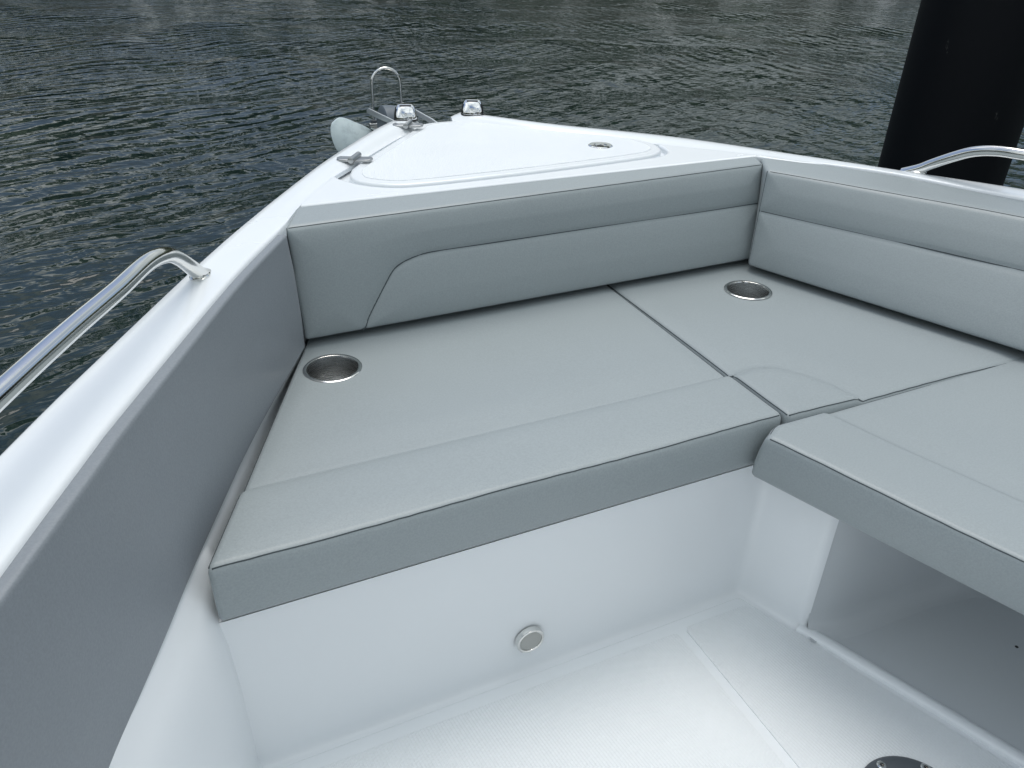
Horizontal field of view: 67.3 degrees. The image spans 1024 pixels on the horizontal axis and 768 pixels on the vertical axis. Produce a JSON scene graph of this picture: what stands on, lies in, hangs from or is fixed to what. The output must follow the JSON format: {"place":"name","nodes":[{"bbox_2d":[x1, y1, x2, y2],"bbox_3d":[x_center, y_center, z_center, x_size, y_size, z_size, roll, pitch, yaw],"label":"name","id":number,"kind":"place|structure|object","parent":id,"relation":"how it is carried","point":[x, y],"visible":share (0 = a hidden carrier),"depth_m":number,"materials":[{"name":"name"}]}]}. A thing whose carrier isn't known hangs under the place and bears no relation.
{"place":"outdoors","nodes":[
{"label":"outdoors","id":0,"kind":"place"},
{"bbox_2d":[0,0,1023,577],"bbox_3d":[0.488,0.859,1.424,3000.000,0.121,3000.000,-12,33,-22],"label":"water","id":1,"kind":"structure","parent":0,"point":[196,130],"depth_m":7.81,"materials":[{"name":"black liquid"}]},
{"bbox_2d":[0,98,1023,767],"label":"boat","id":2,"kind":"object","parent":1,"relation":"on","point":[740,618],"visible":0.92,"depth_m":1.37,"materials":[{"name":"white plastic"}]},
{"bbox_2d":[0,235,304,767],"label":"side panel","id":3,"kind":"object","parent":2,"relation":"attached to","point":[94,578],"visible":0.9,"depth_m":0.89,"materials":[{"name":"plastic"}]},
{"bbox_2d":[303,354,361,382],"bbox_3d":[-0.357,0.007,1.547,0.116,0.093,0.116,-12,33,-22],"label":"cup holder","id":4,"kind":"object","parent":2,"relation":"on","point":[331,368],"visible":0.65,"depth_m":1.57,"materials":[{"name":"silver metal"}]},
{"bbox_2d":[330,67,402,151],"bbox_3d":[-0.473,-0.831,2.556,0.254,0.407,0.064,-12,33,-22],"label":"anchor","id":5,"kind":"object","parent":2,"relation":"hanging from","point":[345,132],"visible":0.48,"depth_m":2.52,"materials":[{"name":"silver metal"}]},
{"bbox_2d":[208,285,780,619],"bbox_3d":[-0.100,0.026,1.529,1.016,0.108,0.733,-12,33,-22],"label":"seat cushion","id":6,"kind":"object","parent":2,"relation":"on","point":[412,442],"visible":0.89,"depth_m":1.34,"materials":[{"name":"grey leather"}]},
{"bbox_2d":[286,157,762,338],"bbox_3d":[0.106,-0.343,1.805,1.234,0.241,0.136,-12,33,-22],"label":"backrest","id":7,"kind":"object","parent":2,"relation":"attached to","point":[363,264],"visible":0.99,"depth_m":1.72,"materials":[{"name":"grey leather"}]},
{"bbox_2d":[724,280,771,299],"bbox_3d":[0.583,-0.194,1.926,0.116,0.093,0.116,-12,33,-22],"label":"cup holder","id":8,"kind":"object","parent":2,"relation":"on","point":[747,290],"visible":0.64,"depth_m":1.94,"materials":[{"name":"silver metal"}]},
{"bbox_2d":[607,259,1023,423],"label":"seat cushion","id":9,"kind":"object","parent":2,"relation":"on","point":[789,350],"visible":0.59,"depth_m":1.68,"materials":[{"name":"grey leather"}]},
{"bbox_2d":[748,158,1023,350],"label":"backrest","id":10,"kind":"object","parent":2,"relation":"attached to","point":[948,257],"visible":0.98,"depth_m":1.78,"materials":[{"name":"grey leather"}]},
{"bbox_2d":[752,358,1023,614],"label":"seat cushion","id":11,"kind":"object","parent":2,"relation":"on","point":[932,476],"visible":1,"depth_m":1.29,"materials":[{"name":"grey leather"}]},
{"bbox_2d":[878,0,1023,185],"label":"mooring pile","id":12,"kind":"object","parent":1,"relation":"in","point":[961,84],"visible":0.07,"depth_m":2.46,"materials":[{"name":"black"}]}
]}

